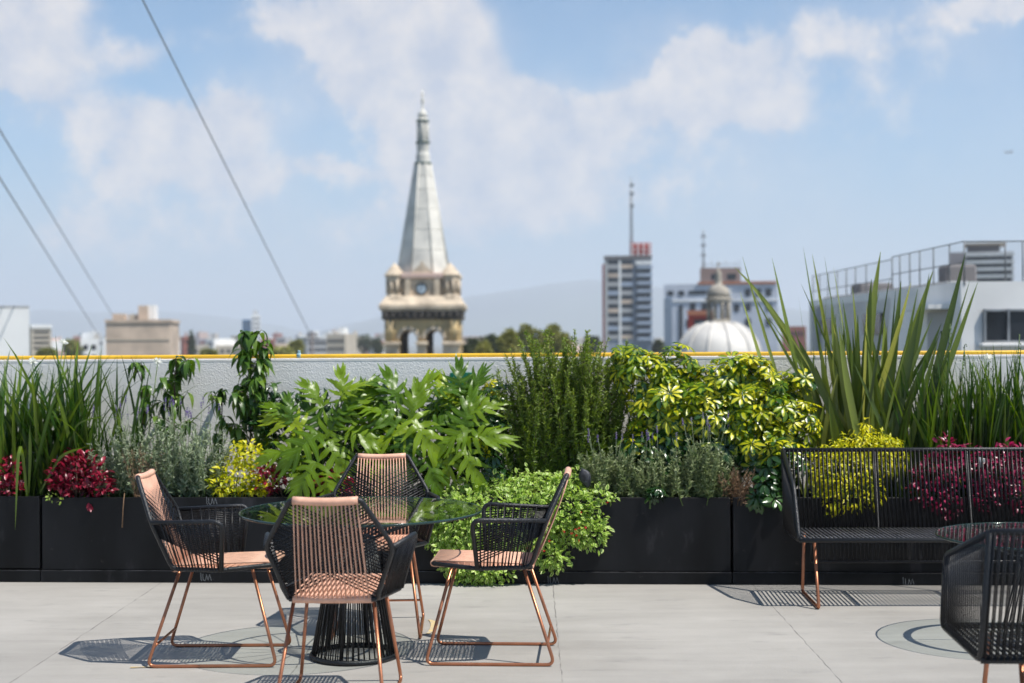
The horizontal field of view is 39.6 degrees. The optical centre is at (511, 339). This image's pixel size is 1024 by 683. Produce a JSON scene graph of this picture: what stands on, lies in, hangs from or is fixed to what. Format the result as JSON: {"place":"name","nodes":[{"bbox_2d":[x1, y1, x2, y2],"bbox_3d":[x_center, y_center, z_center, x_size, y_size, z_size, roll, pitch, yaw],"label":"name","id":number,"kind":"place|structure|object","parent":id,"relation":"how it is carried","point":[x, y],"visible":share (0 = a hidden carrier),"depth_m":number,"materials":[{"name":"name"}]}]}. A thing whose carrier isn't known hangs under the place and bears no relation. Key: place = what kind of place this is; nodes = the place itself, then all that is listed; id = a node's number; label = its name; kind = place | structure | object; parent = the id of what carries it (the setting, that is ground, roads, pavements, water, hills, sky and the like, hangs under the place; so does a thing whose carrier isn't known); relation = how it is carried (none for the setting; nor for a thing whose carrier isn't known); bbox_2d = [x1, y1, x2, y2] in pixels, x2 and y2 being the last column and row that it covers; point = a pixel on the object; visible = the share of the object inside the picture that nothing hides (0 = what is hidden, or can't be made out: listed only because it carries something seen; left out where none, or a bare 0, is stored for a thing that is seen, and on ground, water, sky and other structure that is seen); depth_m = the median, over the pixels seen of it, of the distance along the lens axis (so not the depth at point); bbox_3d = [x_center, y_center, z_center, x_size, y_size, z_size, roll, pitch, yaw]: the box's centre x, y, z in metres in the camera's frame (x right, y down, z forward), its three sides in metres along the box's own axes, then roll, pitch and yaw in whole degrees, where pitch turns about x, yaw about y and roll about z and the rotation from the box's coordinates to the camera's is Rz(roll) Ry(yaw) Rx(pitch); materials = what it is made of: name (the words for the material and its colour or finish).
{"place":"outdoors","nodes":[
{"label":"outdoors","id":0,"kind":"place"},
{"bbox_2d":[0,306,29,355],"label":"office block","id":1,"kind":"structure","parent":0,"point":[14,326],"depth_m":60.36,"materials":[{"name":"white paint"}]},
{"bbox_2d":[29,325,51,355],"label":"apartment block","id":2,"kind":"structure","parent":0,"point":[39,336],"depth_m":329.80,"materials":[{"name":"beige paint"}]},
{"bbox_2d":[0,130,111,313],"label":"cable","id":3,"kind":"object","parent":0,"point":[48,209],"visible":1,"depth_m":59.45,"materials":[{"name":"metal"}]},
{"bbox_2d":[99,339,105,354],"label":"city house","id":4,"kind":"structure","parent":0,"point":[102,349],"depth_m":652.80,"materials":[{"name":"white paint"}]},
{"bbox_2d":[104,305,179,354],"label":"beige block","id":5,"kind":"structure","parent":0,"point":[145,330],"depth_m":230.21,"materials":[{"name":"beige paint"}]},
{"bbox_2d":[29,309,308,344],"bbox_3d":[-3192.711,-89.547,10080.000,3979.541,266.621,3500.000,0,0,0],"label":"hills","id":6,"kind":"structure","parent":0,"point":[67,324],"depth_m":9639.42,"materials":[{"name":"grey"}]},
{"bbox_2d":[180,332,194,354],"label":"city house","id":7,"kind":"structure","parent":0,"point":[183,345],"depth_m":566.40,"materials":[{"name":"pink brick"}]},
{"bbox_2d":[251,310,260,340],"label":"white tower","id":8,"kind":"structure","parent":0,"point":[255,321],"depth_m":905.07,"materials":[{"name":"paint"}]},
{"bbox_2d":[297,333,326,353],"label":"grey building","id":9,"kind":"structure","parent":0,"point":[320,345],"depth_m":420.20,"materials":[{"name":"paint"}]},
{"bbox_2d":[327,328,355,353],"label":"cream building","id":10,"kind":"structure","parent":0,"point":[343,341],"depth_m":380.12,"materials":[{"name":"paint"}]},
{"bbox_2d":[379,90,466,353],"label":"church tower","id":11,"kind":"structure","parent":0,"point":[422,301],"depth_m":140.42,"materials":[{"name":"stone"}]},
{"bbox_2d":[0,582,1023,682],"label":"terrace floor","id":12,"kind":"structure","parent":0,"point":[78,632],"depth_m":7.21,"materials":[{"name":"paint"}]},
{"bbox_2d":[0,490,54,581],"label":"planter box","id":13,"kind":"object","parent":12,"relation":"on","point":[21,551],"visible":0.5,"depth_m":8.89,"materials":[{"name":"black paint"}]},
{"bbox_2d":[0,454,24,495],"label":"red leaf plant","id":14,"kind":"object","parent":13,"relation":"on","point":[11,482],"visible":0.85,"depth_m":8.95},
{"bbox_2d":[0,351,104,495],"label":"strap leaf plant","id":15,"kind":"object","parent":13,"relation":"on","point":[8,445],"visible":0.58,"depth_m":9.09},
{"bbox_2d":[0,338,118,496],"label":"strap leaf plant","id":16,"kind":"object","parent":13,"relation":"on","point":[41,475],"visible":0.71,"depth_m":9.08,"materials":[{"name":"green plant"}]},
{"bbox_2d":[41,489,382,582],"bbox_3d":[-1.860,1.243,9.084,2.140,0.533,0.542,0,0,3],"label":"planter box","id":17,"kind":"object","parent":12,"relation":"on","point":[97,543],"visible":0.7,"depth_m":8.86,"materials":[{"name":"black paint"}]},
{"bbox_2d":[3,335,136,496],"bbox_3d":[-2.866,0.499,9.134,0.864,1.080,0.805,0,0,17],"label":"strap leaf plant","id":18,"kind":"object","parent":17,"relation":"on","point":[83,428],"visible":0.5,"depth_m":9.09,"materials":[{"name":"plant"}]},
{"bbox_2d":[15,417,124,525],"bbox_3d":[-2.744,0.836,8.966,0.712,0.699,0.216,0,0,0],"label":"drooping blade","id":19,"kind":"object","parent":17,"relation":"on","point":[20,450],"visible":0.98,"depth_m":8.92,"materials":[{"name":"green plant"}]},
{"bbox_2d":[43,447,118,496],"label":"red leaf plant","id":20,"kind":"object","parent":17,"relation":"on","point":[86,482],"visible":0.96,"depth_m":8.93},
{"bbox_2d":[85,401,154,496],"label":"lavender","id":21,"kind":"object","parent":17,"relation":"on","point":[121,480],"visible":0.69,"depth_m":9.02,"materials":[{"name":"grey plant"}]},
{"bbox_2d":[120,357,156,450],"bbox_3d":[-2.413,0.574,9.234,0.225,0.925,0.225,0,0,0],"label":"sapling","id":22,"kind":"object","parent":17,"relation":"on","point":[141,368],"visible":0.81,"depth_m":9.23,"materials":[{"name":"green plant"}]},
{"bbox_2d":[121,445,163,496],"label":"dried tuft","id":23,"kind":"object","parent":17,"relation":"on","point":[137,494],"visible":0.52,"depth_m":8.93,"materials":[{"name":"brown plant"}]},
{"bbox_2d":[55,355,232,496],"bbox_3d":[-2.512,0.564,9.167,0.939,0.946,1.134,0,0,40],"label":"strap leaf plant","id":24,"kind":"object","parent":17,"relation":"on","point":[156,360],"visible":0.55,"depth_m":9.09,"materials":[{"name":"green plant"}]},
{"bbox_2d":[113,395,225,496],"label":"lavender","id":25,"kind":"object","parent":17,"relation":"on","point":[163,475],"visible":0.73,"depth_m":8.98,"materials":[{"name":"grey plant"}]},
{"bbox_2d":[145,355,202,468],"bbox_3d":[-2.213,0.571,9.243,0.366,0.929,0.316,0,0,30],"label":"sapling","id":26,"kind":"object","parent":17,"relation":"on","point":[185,369],"visible":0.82,"depth_m":9.24,"materials":[{"name":"green plant"}]},
{"bbox_2d":[158,397,233,496],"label":"lavender","id":27,"kind":"object","parent":17,"relation":"on","point":[201,485],"visible":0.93,"depth_m":8.96,"materials":[{"name":"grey plant"}]},
{"bbox_2d":[203,388,233,493],"bbox_3d":[-1.887,0.673,9.214,0.155,0.719,0.210,0,0,-43],"label":"sapling","id":28,"kind":"object","parent":17,"relation":"on","point":[220,397],"visible":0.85,"depth_m":9.19,"materials":[{"name":"green plant"}]},
{"bbox_2d":[205,439,274,496],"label":"golden shrub","id":29,"kind":"object","parent":17,"relation":"on","point":[231,477],"visible":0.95,"depth_m":8.91,"materials":[{"name":"yellow plant"}]},
{"bbox_2d":[224,329,277,496],"bbox_3d":[-1.693,0.484,9.172,0.407,1.095,0.326,0,0,43],"label":"sapling","id":30,"kind":"object","parent":17,"relation":"on","point":[240,399],"visible":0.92,"depth_m":9.15,"materials":[{"name":"green plant"}]},
{"bbox_2d":[249,462,357,496],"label":"red leaf plant","id":31,"kind":"object","parent":17,"relation":"on","point":[266,473],"visible":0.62,"depth_m":8.84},
{"bbox_2d":[250,362,399,499],"bbox_3d":[-1.172,0.631,8.970,1.001,0.978,0.601,0,0,0],"label":"philodendron","id":32,"kind":"object","parent":17,"relation":"in","point":[294,464],"visible":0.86,"depth_m":8.89,"materials":[{"name":"green plant"}]},
{"bbox_2d":[239,382,509,496],"bbox_3d":[-0.877,0.662,9.103,1.787,0.778,0.449,0,0,0],"label":"shade shrub","id":33,"kind":"object","parent":17,"relation":"in","point":[272,398],"visible":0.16,"depth_m":9.11,"materials":[{"name":"green plant"}]},
{"bbox_2d":[135,469,290,667],"bbox_3d":[-1.420,1.066,6.750,0.671,0.884,0.647,0,0,0],"label":"armchair","id":34,"kind":"object","parent":12,"relation":"on","point":[177,552],"visible":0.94,"depth_m":6.59,"materials":[{"name":"black plastic"}]},
{"bbox_2d":[263,496,417,682],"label":"armchair","id":35,"kind":"object","parent":12,"relation":"on","point":[332,588],"visible":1,"depth_m":5.72,"materials":[{"name":"pink plastic"}]},
{"bbox_2d":[238,496,481,665],"bbox_3d":[-0.715,1.157,6.770,1.150,0.692,1.150,0,0,0],"label":"dining table","id":36,"kind":"object","parent":12,"relation":"on","point":[396,513],"visible":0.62,"depth_m":6.65,"materials":[{"name":"clear glass"}]},
{"bbox_2d":[316,453,439,639],"bbox_3d":[-0.695,1.062,7.426,0.648,0.884,0.671,0,0,-2],"label":"armchair","id":37,"kind":"object","parent":12,"relation":"on","point":[424,532],"visible":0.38,"depth_m":7.67,"materials":[{"name":"pink plastic"}]},
{"bbox_2d":[426,467,571,665],"bbox_3d":[-0.053,1.058,6.747,0.671,0.884,0.647,0,0,4],"label":"armchair","id":38,"kind":"object","parent":12,"relation":"on","point":[486,558],"visible":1,"depth_m":6.55,"materials":[{"name":"black plastic"}]},
{"bbox_2d":[0,354,1023,488],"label":"parapet wall","id":39,"kind":"structure","parent":12,"relation":"on","point":[215,375],"depth_m":9.43,"materials":[{"name":"white paint"}]},
{"bbox_2d":[0,350,1023,359],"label":"pipe","id":40,"kind":"object","parent":39,"relation":"on","point":[809,353],"visible":0.57,"depth_m":9.40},
{"bbox_2d":[382,489,731,583],"bbox_3d":[0.281,1.233,8.964,2.140,0.528,0.542,0,0,3],"label":"planter box","id":41,"kind":"object","parent":12,"relation":"on","point":[671,540],"visible":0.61,"depth_m":8.67,"materials":[{"name":"black paint"}]},
{"bbox_2d":[341,363,466,496],"bbox_3d":[-0.667,0.609,8.978,0.891,0.921,0.479,0,0,0],"label":"philodendron","id":42,"kind":"object","parent":41,"relation":"in","point":[403,437],"visible":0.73,"depth_m":8.88,"materials":[{"name":"green plant"}]},
{"bbox_2d":[421,354,522,494],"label":"philodendron","id":43,"kind":"object","parent":41,"relation":"on","point":[471,400],"visible":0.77,"depth_m":8.86,"materials":[{"name":"green plant"}]},
{"bbox_2d":[465,379,504,482],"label":"umbrella shrub","id":44,"kind":"object","parent":41,"relation":"on","point":[482,443],"visible":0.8,"depth_m":9.02,"materials":[{"name":"plant"}]},
{"bbox_2d":[460,382,515,496],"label":"umbrella shrub","id":45,"kind":"object","parent":41,"relation":"on","point":[493,420],"visible":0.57,"depth_m":8.94,"materials":[{"name":"green plant"}]},
{"bbox_2d":[425,463,619,585],"bbox_3d":[0.035,1.141,8.785,1.254,0.756,0.452,0,0,0],"label":"trailing creeper","id":46,"kind":"object","parent":41,"relation":"in","point":[445,540],"visible":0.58,"depth_m":8.67,"materials":[{"name":"green plant"}]},
{"bbox_2d":[579,468,590,487],"bbox_3d":[0.446,0.853,8.725,0.076,0.120,0.040,0,0,0],"label":"garden stone","id":47,"kind":"object","parent":46,"relation":"on","point":[584,477],"visible":1,"depth_m":8.71,"materials":[{"name":"stone"}]},
{"bbox_2d":[478,363,578,496],"bbox_3d":[0.140,0.583,9.008,0.558,0.877,0.484,0,0,-40],"label":"rosemary","id":48,"kind":"object","parent":41,"relation":"on","point":[535,399],"visible":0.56,"depth_m":8.93,"materials":[{"name":"green plant"}]},
{"bbox_2d":[495,328,649,495],"bbox_3d":[0.448,0.469,9.031,1.139,1.101,0.456,0,0,0],"label":"rosemary","id":49,"kind":"object","parent":41,"relation":"on","point":[584,402],"visible":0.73,"depth_m":8.95,"materials":[{"name":"green plant"}]},
{"bbox_2d":[575,428,647,496],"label":"lavender","id":50,"kind":"object","parent":41,"relation":"on","point":[605,477],"visible":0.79,"depth_m":8.77,"materials":[{"name":"green plant"}]},
{"bbox_2d":[592,426,695,497],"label":"lavender","id":51,"kind":"object","parent":41,"relation":"on","point":[655,476],"visible":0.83,"depth_m":8.73,"materials":[{"name":"green plant"}]},
{"bbox_2d":[602,342,706,485],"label":"umbrella shrub","id":52,"kind":"object","parent":41,"relation":"on","point":[656,396],"visible":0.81,"depth_m":8.89,"materials":[{"name":"green plant"}]},
{"bbox_2d":[644,487,666,508],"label":"umbrella shrub","id":53,"kind":"object","parent":41,"relation":"on","point":[653,492],"visible":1,"depth_m":8.65,"materials":[{"name":"green plant"}]},
{"bbox_2d":[659,412,739,505],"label":"lavender","id":54,"kind":"object","parent":41,"relation":"on","point":[707,471],"visible":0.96,"depth_m":8.70,"materials":[{"name":"green plant"}]},
{"bbox_2d":[662,351,775,496],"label":"umbrella shrub","id":55,"kind":"object","parent":41,"relation":"on","point":[708,394],"visible":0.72,"depth_m":8.85,"materials":[{"name":"green plant"}]},
{"bbox_2d":[730,489,1023,585],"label":"planter box","id":56,"kind":"object","parent":12,"relation":"on","point":[766,548],"visible":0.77,"depth_m":8.61,"materials":[{"name":"black paint"}]},
{"bbox_2d":[717,464,765,505],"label":"dried tuft","id":57,"kind":"object","parent":56,"relation":"on","point":[740,491],"visible":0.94,"depth_m":8.66,"materials":[{"name":"brown plant"}]},
{"bbox_2d":[720,368,822,513],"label":"umbrella shrub","id":58,"kind":"object","parent":56,"relation":"on","point":[763,427],"visible":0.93,"depth_m":8.76,"materials":[{"name":"green plant"}]},
{"bbox_2d":[805,417,908,516],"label":"golden shrub","id":59,"kind":"object","parent":56,"relation":"on","point":[882,440],"visible":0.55,"depth_m":8.66,"materials":[{"name":"yellow plant"}]},
{"bbox_2d":[736,248,1004,496],"bbox_3d":[2.275,0.213,8.991,1.685,1.602,0.517,0,0,0],"label":"flax plant","id":60,"kind":"object","parent":56,"relation":"on","point":[848,405],"visible":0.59,"depth_m":8.91,"materials":[{"name":"green plant"}]},
{"bbox_2d":[878,331,993,496],"bbox_3d":[2.515,0.477,8.954,0.757,1.057,0.997,0,0,-38],"label":"strap leaf plant","id":61,"kind":"object","parent":56,"relation":"on","point":[925,433],"visible":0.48,"depth_m":8.81,"materials":[{"name":"plant"}]},
{"bbox_2d":[905,432,976,519],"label":"magenta leaf plant","id":62,"kind":"object","parent":56,"relation":"in","point":[942,445],"visible":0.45,"depth_m":8.59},
{"bbox_2d":[898,324,1023,496],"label":"strap leaf plant","id":63,"kind":"object","parent":56,"relation":"on","point":[974,438],"visible":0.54,"depth_m":8.78,"materials":[{"name":"green plant"}]},
{"bbox_2d":[949,334,1023,496],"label":"strap leaf plant","id":64,"kind":"object","parent":56,"relation":"on","point":[1018,425],"visible":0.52,"depth_m":8.76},
{"bbox_2d":[962,437,1023,515],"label":"magenta leaf plant","id":65,"kind":"object","parent":56,"relation":"in","point":[1011,444],"visible":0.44,"depth_m":8.58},
{"bbox_2d":[781,447,1023,608],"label":"garden bench","id":66,"kind":"object","parent":12,"relation":"on","point":[793,529],"visible":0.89,"depth_m":8.33,"materials":[{"name":"black plastic"}]},
{"bbox_2d":[935,522,1023,649],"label":"coffee table","id":67,"kind":"object","parent":12,"relation":"on","point":[966,532],"visible":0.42,"depth_m":7.04,"materials":[{"name":"clear glass"}]},
{"bbox_2d":[940,528,1023,682],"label":"lounge chair","id":68,"kind":"object","parent":12,"relation":"on","point":[964,605],"visible":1,"depth_m":4.95,"materials":[{"name":"black plastic"}]},
{"bbox_2d":[0,0,1023,330],"label":"sky","id":69,"kind":"structure","parent":0,"point":[846,133],"materials":[{"name":"blue"}]},
{"bbox_2d":[289,280,809,343],"bbox_3d":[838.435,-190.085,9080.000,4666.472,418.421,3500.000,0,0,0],"label":"hills","id":70,"kind":"structure","parent":0,"point":[568,307],"depth_m":8136.10,"materials":[{"name":"grey"}]},
{"bbox_2d":[365,342,809,353],"bbox_3d":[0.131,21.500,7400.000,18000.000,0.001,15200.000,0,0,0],"label":"city ground","id":71,"kind":"structure","parent":0,"point":[412,348],"depth_m":3362.37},
{"bbox_2d":[34,346,56,355],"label":"city tree","id":72,"kind":"object","parent":71,"relation":"on","point":[45,351],"visible":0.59,"depth_m":239.04,"materials":[{"name":"green plant"}]},
{"bbox_2d":[61,338,83,355],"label":"city tree","id":73,"kind":"object","parent":71,"relation":"on","point":[68,347],"visible":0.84,"depth_m":298.87,"materials":[{"name":"green plant"}]},
{"bbox_2d":[80,338,98,354],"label":"building","id":74,"kind":"structure","parent":71,"relation":"on","point":[86,344],"depth_m":300.03,"materials":[{"name":"white paint"}]},
{"bbox_2d":[186,330,195,354],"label":"city tree","id":75,"kind":"object","parent":71,"relation":"on","point":[191,343],"visible":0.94,"depth_m":419.31,"materials":[{"name":"green plant"}]},
{"bbox_2d":[199,347,218,354],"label":"city tree","id":76,"kind":"object","parent":71,"relation":"on","point":[208,351],"visible":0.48,"depth_m":259.09,"materials":[{"name":"green plant"}]},
{"bbox_2d":[195,345,239,354],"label":"long building","id":77,"kind":"structure","parent":71,"relation":"on","point":[224,349],"depth_m":520.36,"materials":[{"name":"beige paint"}]},
{"bbox_2d":[207,339,234,348],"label":"city house","id":78,"kind":"structure","parent":71,"relation":"on","point":[212,343],"depth_m":522.46,"materials":[{"name":"white paint"}]},
{"bbox_2d":[267,345,294,353],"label":"city tree","id":79,"kind":"object","parent":71,"relation":"on","point":[282,350],"visible":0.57,"depth_m":238.97,"materials":[{"name":"green plant"}]},
{"bbox_2d":[288,338,304,353],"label":"city tree","id":80,"kind":"object","parent":71,"relation":"on","point":[296,344],"visible":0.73,"depth_m":259.43,"materials":[{"name":"green plant"}]},
{"bbox_2d":[305,332,318,353],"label":"utility pole","id":81,"kind":"object","parent":71,"relation":"on","point":[311,338],"visible":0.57,"depth_m":99.94,"materials":[{"name":"paint"}]},
{"bbox_2d":[0,178,99,336],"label":"cable","id":82,"kind":"object","parent":81,"relation":"attached to","point":[42,246],"visible":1,"depth_m":59.64,"materials":[{"name":"metal"}]},
{"bbox_2d":[142,0,308,331],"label":"cable","id":83,"kind":"object","parent":81,"relation":"attached to","point":[217,149],"visible":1,"depth_m":32.15,"materials":[{"name":"metal"}]},
{"bbox_2d":[356,333,373,353],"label":"city tree","id":84,"kind":"object","parent":71,"relation":"on","point":[365,343],"visible":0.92,"depth_m":499.52,"materials":[{"name":"green plant"}]},
{"bbox_2d":[371,336,384,353],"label":"city tree","id":85,"kind":"object","parent":71,"relation":"on","point":[377,346],"visible":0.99,"depth_m":419.02,"materials":[{"name":"green plant"}]},
{"bbox_2d":[463,336,485,350],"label":"city tree","id":86,"kind":"object","parent":71,"relation":"on","point":[472,342],"visible":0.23,"depth_m":169.09,"materials":[{"name":"green plant"}]},
{"bbox_2d":[474,340,493,352],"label":"city tree","id":87,"kind":"object","parent":71,"relation":"on","point":[484,346],"visible":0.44,"depth_m":149.34,"materials":[{"name":"green plant"}]},
{"bbox_2d":[483,333,501,352],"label":"city tree","id":88,"kind":"object","parent":71,"relation":"on","point":[491,338],"visible":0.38,"depth_m":189.12,"materials":[{"name":"green plant"}]},
{"bbox_2d":[495,327,521,352],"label":"city tree","id":89,"kind":"object","parent":71,"relation":"on","point":[508,341],"visible":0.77,"depth_m":159.26,"materials":[{"name":"green plant"}]},
{"bbox_2d":[517,323,533,350],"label":"city tree","id":90,"kind":"object","parent":71,"relation":"on","point":[522,329],"visible":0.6,"depth_m":184.29,"materials":[{"name":"green plant"}]},
{"bbox_2d":[525,327,549,352],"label":"city tree","id":91,"kind":"object","parent":71,"relation":"on","point":[539,336],"visible":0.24,"depth_m":164.75,"materials":[{"name":"green plant"}]},
{"bbox_2d":[545,323,560,352],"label":"city tree","id":92,"kind":"object","parent":71,"relation":"on","point":[554,327],"visible":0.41,"depth_m":174.47,"materials":[{"name":"green plant"}]},
{"bbox_2d":[554,330,571,352],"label":"city tree","id":93,"kind":"object","parent":71,"relation":"on","point":[559,341],"visible":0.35,"depth_m":164.49,"materials":[{"name":"green plant"}]},
{"bbox_2d":[583,335,600,352],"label":"city tree","id":94,"kind":"object","parent":71,"relation":"on","point":[596,338],"visible":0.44,"depth_m":329.22,"materials":[{"name":"green plant"}]},
{"bbox_2d":[651,338,664,351],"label":"city tree","id":95,"kind":"object","parent":71,"relation":"on","point":[658,345],"visible":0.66,"depth_m":299.48,"materials":[{"name":"green plant"}]},
{"bbox_2d":[602,177,652,352],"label":"apartment tower","id":96,"kind":"structure","parent":0,"point":[627,297],"depth_m":439.85,"materials":[{"name":"grey concrete"}]},
{"bbox_2d":[687,310,706,329],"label":"red house","id":97,"kind":"structure","parent":0,"point":[695,317],"depth_m":229.97,"materials":[{"name":"paint"}]},
{"bbox_2d":[676,261,761,351],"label":"church dome","id":98,"kind":"structure","parent":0,"point":[713,333],"depth_m":122.54,"materials":[{"name":"beige paint"}]},
{"bbox_2d":[664,230,777,351],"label":"office block","id":99,"kind":"structure","parent":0,"point":[680,300],"depth_m":300.45,"materials":[{"name":"concrete"}]},
{"bbox_2d":[782,326,805,351],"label":"long building","id":100,"kind":"structure","parent":0,"point":[799,330],"depth_m":419.75,"materials":[{"name":"red brick"}]},
{"bbox_2d":[809,264,1023,350],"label":"rooftop building","id":101,"kind":"structure","parent":0,"point":[995,318],"depth_m":20.99,"materials":[{"name":"grey paint"}]},
{"bbox_2d":[862,313,882,333],"bbox_3d":[6.298,-0.270,24.803,0.060,0.359,1.247,0,0,0],"label":"window","id":102,"kind":"structure","parent":101,"relation":"in","point":[878,320],"depth_m":24.39,"materials":[{"name":"grey glass"}]},
{"bbox_2d":[812,241,1023,298],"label":"roof fence","id":103,"kind":"object","parent":101,"relation":"on","point":[909,271],"visible":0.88,"depth_m":22.68,"materials":[{"name":"metal"}]},
{"bbox_2d":[927,311,948,350],"bbox_3d":[6.306,1.029,20.978,0.060,2.865,0.966,0,0,0],"label":"door","id":104,"kind":"structure","parent":101,"relation":"in","point":[938,318],"depth_m":21.04,"materials":[{"name":"grey paint"}]},
{"bbox_2d":[978,309,1023,346],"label":"window","id":105,"kind":"structure","parent":101,"relation":"in","point":[1001,327],"depth_m":19.98,"materials":[{"name":"clear glass"}]},
{"bbox_2d":[950,242,1013,281],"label":"balcony tower","id":106,"kind":"structure","parent":0,"point":[987,259],"depth_m":259.25,"materials":[{"name":"grey paint"}]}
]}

